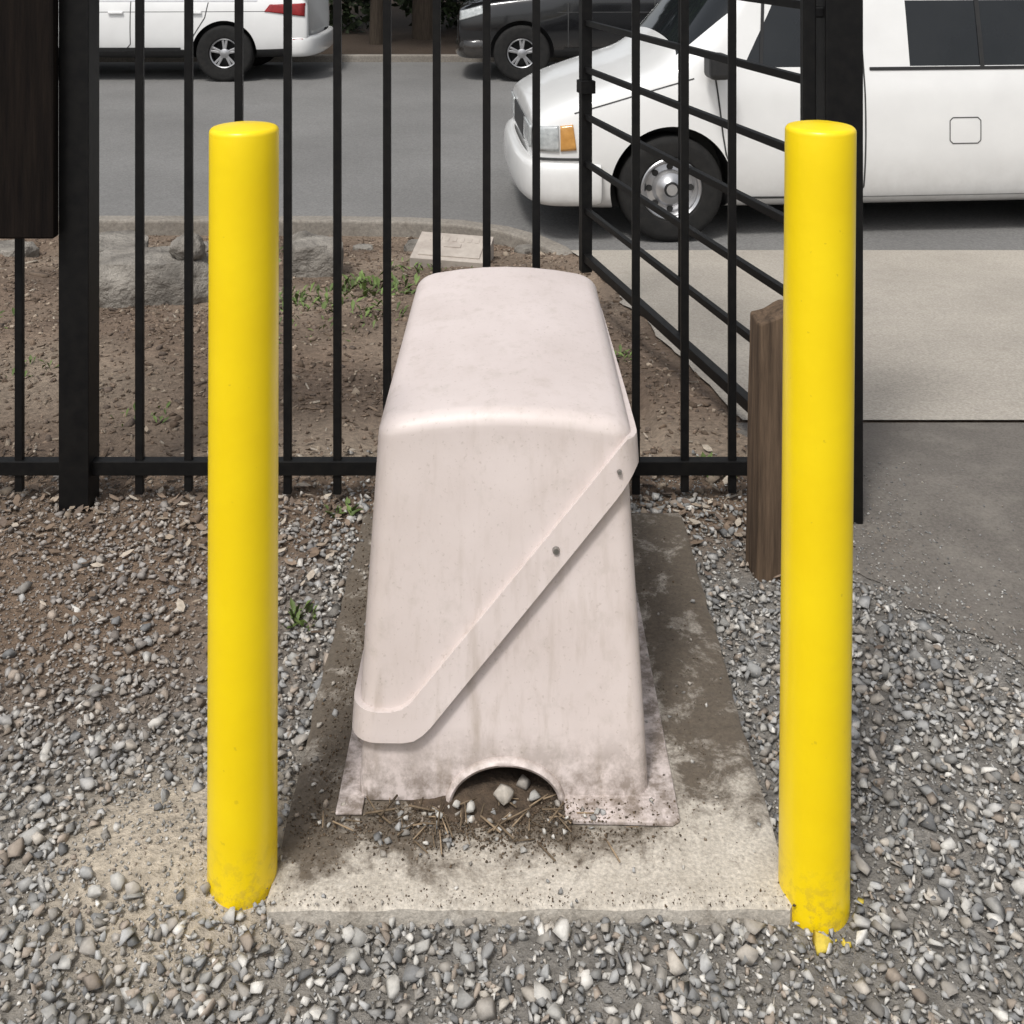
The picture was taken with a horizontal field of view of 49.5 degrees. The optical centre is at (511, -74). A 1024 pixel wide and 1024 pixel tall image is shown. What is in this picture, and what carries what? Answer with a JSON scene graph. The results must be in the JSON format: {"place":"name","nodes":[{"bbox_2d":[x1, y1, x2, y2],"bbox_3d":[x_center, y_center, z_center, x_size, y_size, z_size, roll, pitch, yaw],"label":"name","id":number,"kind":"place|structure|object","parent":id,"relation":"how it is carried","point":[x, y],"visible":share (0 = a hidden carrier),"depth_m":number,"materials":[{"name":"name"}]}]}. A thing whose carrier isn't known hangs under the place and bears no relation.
{"place":"outdoors","nodes":[
{"label":"outdoors","id":0,"kind":"place"},
{"bbox_2d":[0,0,1023,1023],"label":"ground","id":1,"kind":"structure","parent":0,"point":[321,429],"depth_m":2.35,"materials":[{"name":"soil"}]},
{"bbox_2d":[0,308,14,328],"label":"weed","id":2,"kind":"object","parent":1,"relation":"on","point":[13,310],"visible":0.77,"depth_m":5.21,"materials":[{"name":"green plant"}]},
{"bbox_2d":[0,239,39,257],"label":"border stone","id":3,"kind":"object","parent":1,"relation":"on","point":[7,248],"visible":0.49,"depth_m":7.08,"materials":[{"name":"grey stone"}]},
{"bbox_2d":[0,354,58,380],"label":"weed","id":4,"kind":"object","parent":1,"relation":"on","point":[30,360],"visible":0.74,"depth_m":4.43,"materials":[{"name":"green plant"}]},
{"bbox_2d":[99,230,148,252],"bbox_3d":[-2.350,1.961,6.603,0.362,0.232,0.471,0,0,-28],"label":"boulder","id":5,"kind":"object","parent":1,"relation":"on","point":[107,239],"visible":0.23,"depth_m":6.60,"materials":[{"name":"stone"}]},
{"bbox_2d":[110,401,169,426],"bbox_3d":[-1.301,1.710,3.907,0.206,0.029,0.217,0,0,0],"label":"weed","id":6,"kind":"object","parent":1,"relation":"on","point":[161,417],"visible":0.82,"depth_m":3.90,"materials":[{"name":"green plant"}]},
{"bbox_2d":[99,245,207,307],"bbox_3d":[-1.841,1.855,5.700,0.665,0.365,0.394,0,0,-5],"label":"boulder","id":7,"kind":"object","parent":1,"relation":"on","point":[164,276],"visible":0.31,"depth_m":5.53,"materials":[{"name":"stone"}]},
{"bbox_2d":[169,233,205,259],"bbox_3d":[-1.663,1.655,5.707,0.181,0.160,0.199,0,0,3],"label":"round stone","id":8,"kind":"object","parent":7,"relation":"on","point":[176,248],"visible":0.76,"depth_m":5.64,"materials":[{"name":"grey stone"}]},
{"bbox_2d":[204,241,208,251],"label":"border stone","id":9,"kind":"object","parent":1,"relation":"on","point":[206,243],"visible":0.09,"depth_m":7.11,"materials":[{"name":"grey stone"}]},
{"bbox_2d":[207,121,278,909],"bbox_3d":[-0.456,1.042,1.885,0.119,1.417,0.116,0,0,0],"label":"bollard","id":10,"kind":"object","parent":1,"relation":"on","point":[243,410],"visible":0.98,"depth_m":1.83,"materials":[{"name":"yellow metal"}]},
{"bbox_2d":[283,598,317,630],"bbox_3d":[-0.497,1.614,2.615,0.081,0.041,0.102,0,0,0],"label":"weed","id":11,"kind":"object","parent":1,"relation":"on","point":[297,615],"visible":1,"depth_m":2.62,"materials":[{"name":"green plant"}]},
{"bbox_2d":[292,230,316,240],"bbox_3d":[-1.354,2.049,7.200,0.220,0.169,0.274,0,0,-6],"label":"border stone","id":12,"kind":"object","parent":1,"relation":"on","point":[300,234],"visible":0.23,"depth_m":7.16,"materials":[{"name":"grey stone"}]},
{"bbox_2d":[58,216,574,254],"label":"kerb","id":13,"kind":"structure","parent":1,"relation":"on","point":[416,227],"depth_m":7.48,"materials":[{"name":"concrete"}]},
{"bbox_2d":[292,235,343,277],"bbox_3d":[-1.120,1.906,6.300,0.331,0.270,0.250,0,0,-9],"label":"boulder","id":14,"kind":"object","parent":1,"relation":"on","point":[312,256],"visible":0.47,"depth_m":6.19,"materials":[{"name":"stone"}]},
{"bbox_2d":[279,282,365,314],"bbox_3d":[-1.014,1.845,5.495,0.464,0.060,0.516,0,0,33],"label":"weed","id":15,"kind":"object","parent":1,"relation":"on","point":[323,304],"visible":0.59,"depth_m":5.55,"materials":[{"name":"green plant"}]},
{"bbox_2d":[279,310,375,343],"bbox_3d":[-0.842,1.769,4.919,0.468,0.034,0.418,0,0,0],"label":"weed","id":16,"kind":"object","parent":1,"relation":"on","point":[374,322],"visible":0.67,"depth_m":4.95,"materials":[{"name":"green plant"}]},
{"bbox_2d":[99,54,569,61],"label":"kerb","id":17,"kind":"structure","parent":1,"relation":"on","point":[379,58],"depth_m":16.80,"materials":[{"name":"concrete"}]},
{"bbox_2d":[324,497,362,517],"bbox_3d":[-0.475,1.611,3.081,0.098,0.039,0.098,0,0,-31],"label":"weed","id":18,"kind":"object","parent":1,"relation":"on","point":[352,511],"visible":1,"depth_m":3.08,"materials":[{"name":"green plant"}]},
{"bbox_2d":[353,244,372,249],"bbox_3d":[-0.950,2.063,7.099,0.128,0.060,0.100,0,0,-13],"label":"border stone","id":19,"kind":"object","parent":1,"relation":"on","point":[363,246],"visible":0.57,"depth_m":7.08,"materials":[{"name":"grey stone"}]},
{"bbox_2d":[0,0,746,511],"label":"metal fence","id":20,"kind":"object","parent":1,"relation":"on","point":[78,466],"visible":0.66,"depth_m":3.14,"materials":[{"name":"black metal"}]},
{"bbox_2d":[0,0,58,238],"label":"wooden board","id":21,"kind":"object","parent":20,"relation":"attached to","point":[29,119],"visible":1,"depth_m":3.06,"materials":[{"name":"brown wood"}]},
{"bbox_2d":[0,236,746,532],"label":"soil clods","id":22,"kind":"object","parent":1,"relation":"on","point":[731,519],"visible":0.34,"depth_m":4.32,"materials":[{"name":"soil"}]},
{"bbox_2d":[0,235,746,533],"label":"wood debris","id":23,"kind":"object","parent":1,"relation":"on","point":[165,331],"visible":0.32,"depth_m":4.39,"materials":[{"name":"brown plant"}]},
{"bbox_2d":[329,270,419,296],"bbox_3d":[-0.720,1.890,5.893,0.465,0.070,0.453,0,0,18],"label":"weed","id":24,"kind":"object","parent":1,"relation":"on","point":[377,282],"visible":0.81,"depth_m":5.89,"materials":[{"name":"green plant"}]},
{"bbox_2d":[369,0,382,44],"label":"tree","id":25,"kind":"object","parent":1,"relation":"on","point":[376,25],"visible":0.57,"depth_m":18.48,"materials":[{"name":"brown plant"}]},
{"bbox_2d":[350,298,408,322],"bbox_3d":[-0.607,1.790,5.210,0.276,0.050,0.292,0,0,-24],"label":"weed","id":26,"kind":"object","parent":1,"relation":"on","point":[369,308],"visible":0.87,"depth_m":5.23,"materials":[{"name":"green plant"}]},
{"bbox_2d":[329,0,464,32],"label":"hedge","id":27,"kind":"object","parent":1,"relation":"on","point":[448,7],"visible":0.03,"depth_m":19.79,"materials":[{"name":"green plant"}]},
{"bbox_2d":[404,239,417,251],"bbox_3d":[-0.621,2.069,7.149,0.154,0.114,0.187,0,0,-21],"label":"border stone","id":28,"kind":"object","parent":1,"relation":"on","point":[409,245],"visible":0.34,"depth_m":7.10,"materials":[{"name":"grey stone"}]},
{"bbox_2d":[80,774,757,1000],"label":"pebbles","id":29,"kind":"object","parent":1,"relation":"on","point":[503,794],"visible":1,"depth_m":1.85,"materials":[{"name":"stone"}]},
{"bbox_2d":[411,0,432,39],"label":"tree","id":30,"kind":"object","parent":1,"relation":"on","point":[422,19],"visible":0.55,"depth_m":19.00,"materials":[{"name":"brown plant"}]},
{"bbox_2d":[391,257,472,276],"bbox_3d":[-0.480,1.932,6.402,0.453,0.060,0.504,0,0,-33],"label":"weed","id":31,"kind":"object","parent":1,"relation":"on","point":[416,268],"visible":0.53,"depth_m":6.33,"materials":[{"name":"green plant"}]},
{"bbox_2d":[0,423,884,652],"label":"dry leaves","id":32,"kind":"object","parent":1,"relation":"on","point":[314,551],"visible":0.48,"depth_m":3.03,"materials":[{"name":"brown plant"}]},
{"bbox_2d":[410,232,493,267],"bbox_3d":[-0.350,1.939,6.548,0.440,0.142,0.320,2,12,8],"label":"water meter box","id":33,"kind":"object","parent":1,"relation":"on","point":[459,250],"visible":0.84,"depth_m":6.48,"materials":[{"name":"concrete"}]},
{"bbox_2d":[0,557,1023,1023],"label":"loose stones","id":34,"kind":"object","parent":1,"relation":"on","point":[586,983],"visible":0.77,"depth_m":2.04,"materials":[{"name":"grey stone"}]},
{"bbox_2d":[514,244,531,254],"bbox_3d":[0.079,2.012,6.900,0.129,0.060,0.099,0,0,-28],"label":"border stone","id":35,"kind":"object","parent":1,"relation":"on","point":[524,249],"visible":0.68,"depth_m":6.87,"materials":[{"name":"grey stone"}]},
{"bbox_2d":[266,512,791,927],"bbox_3d":[0.029,1.660,2.430,0.874,0.120,1.237,0,0,0],"label":"concrete pad","id":36,"kind":"object","parent":1,"relation":"on","point":[716,729],"visible":0.4,"depth_m":1.94,"materials":[{"name":"grey concrete"}]},
{"bbox_2d":[322,793,638,862],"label":"twigs","id":37,"kind":"object","parent":36,"relation":"on","point":[416,823],"visible":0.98,"depth_m":1.98,"materials":[{"name":"brown wood"}]},
{"bbox_2d":[406,767,556,827],"bbox_3d":[-0.090,1.593,2.105,0.420,0.024,0.300,0,0,0],"label":"soil pile","id":38,"kind":"object","parent":36,"relation":"on","point":[481,786],"visible":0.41,"depth_m":2.03,"materials":[{"name":"brown soil"}]},
{"bbox_2d":[335,267,679,825],"bbox_3d":[-0.009,1.243,2.487,0.618,0.721,1.025,0,0,0],"label":"backflow preventer enclosure","id":39,"kind":"object","parent":36,"relation":"on","point":[504,626],"visible":1,"depth_m":2.11,"materials":[{"name":"white plastic"}]},
{"bbox_2d":[266,512,796,907],"bbox_3d":[0.030,1.593,2.428,0.878,0.021,1.231,0,0,0],"label":"soil debris","id":40,"kind":"object","parent":36,"relation":"on","point":[447,839],"visible":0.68,"depth_m":1.98,"materials":[{"name":"soil"}]},
{"bbox_2d":[614,344,631,361],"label":"weed","id":41,"kind":"object","parent":1,"relation":"on","point":[620,350],"visible":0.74,"depth_m":4.61,"materials":[{"name":"green plant"}]},
{"bbox_2d":[577,0,799,412],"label":"metal gate","id":42,"kind":"structure","parent":1,"relation":"on","point":[698,358],"depth_m":4.30,"materials":[{"name":"black metal"}]},
{"bbox_2d":[697,451,725,478],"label":"weed","id":43,"kind":"object","parent":1,"relation":"on","point":[703,455],"visible":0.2,"depth_m":3.36,"materials":[{"name":"green plant"}]},
{"bbox_2d":[745,299,782,581],"bbox_3d":[0.653,1.349,2.821,0.090,0.783,0.090,1,0,-8],"label":"wooden post","id":44,"kind":"object","parent":1,"relation":"on","point":[764,491],"visible":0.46,"depth_m":2.78,"materials":[{"name":"brown wood"}]},
{"bbox_2d":[778,120,856,933],"bbox_3d":[0.510,1.038,1.860,0.127,1.423,0.116,0,0,0],"label":"bollard","id":45,"kind":"object","parent":1,"relation":"on","point":[817,518],"visible":0.95,"depth_m":1.81,"materials":[{"name":"yellow metal"}]},
{"bbox_2d":[800,0,862,523],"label":"gate post","id":46,"kind":"object","parent":1,"relation":"on","point":[831,60],"visible":0.32,"depth_m":3.03,"materials":[{"name":"black metal"}]},
{"bbox_2d":[737,423,1023,664],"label":"asphalt apron","id":47,"kind":"object","parent":1,"relation":"on","point":[988,458],"visible":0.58,"depth_m":3.06,"materials":[{"name":"grey asphalt"}]},
{"bbox_2d":[0,447,1023,1023],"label":"gravel","id":48,"kind":"structure","parent":0,"point":[536,995],"depth_m":1.95,"materials":[{"name":"grey gravel"}]},
{"bbox_2d":[99,62,1023,249],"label":"road","id":49,"kind":"structure","parent":0,"point":[973,225],"depth_m":9.73,"materials":[{"name":"grey asphalt"}]},
{"bbox_2d":[99,0,332,81],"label":"parked suv","id":50,"kind":"object","parent":49,"relation":"on","point":[213,36],"visible":0.52,"depth_m":14.63,"materials":[{"name":"white paint"}]},
{"bbox_2d":[455,0,659,80],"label":"parked suv","id":51,"kind":"object","parent":49,"relation":"on","point":[511,37],"visible":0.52,"depth_m":14.63,"materials":[{"name":"black paint"}]},
{"bbox_2d":[504,0,1023,241],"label":"parked van","id":52,"kind":"object","parent":49,"relation":"on","point":[943,100],"visible":0.71,"depth_m":7.31,"materials":[{"name":"white paint"}]},
{"bbox_2d":[571,250,1023,419],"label":"driveway","id":53,"kind":"structure","parent":0,"point":[943,334],"depth_m":5.15,"materials":[{"name":"concrete"}]}
]}

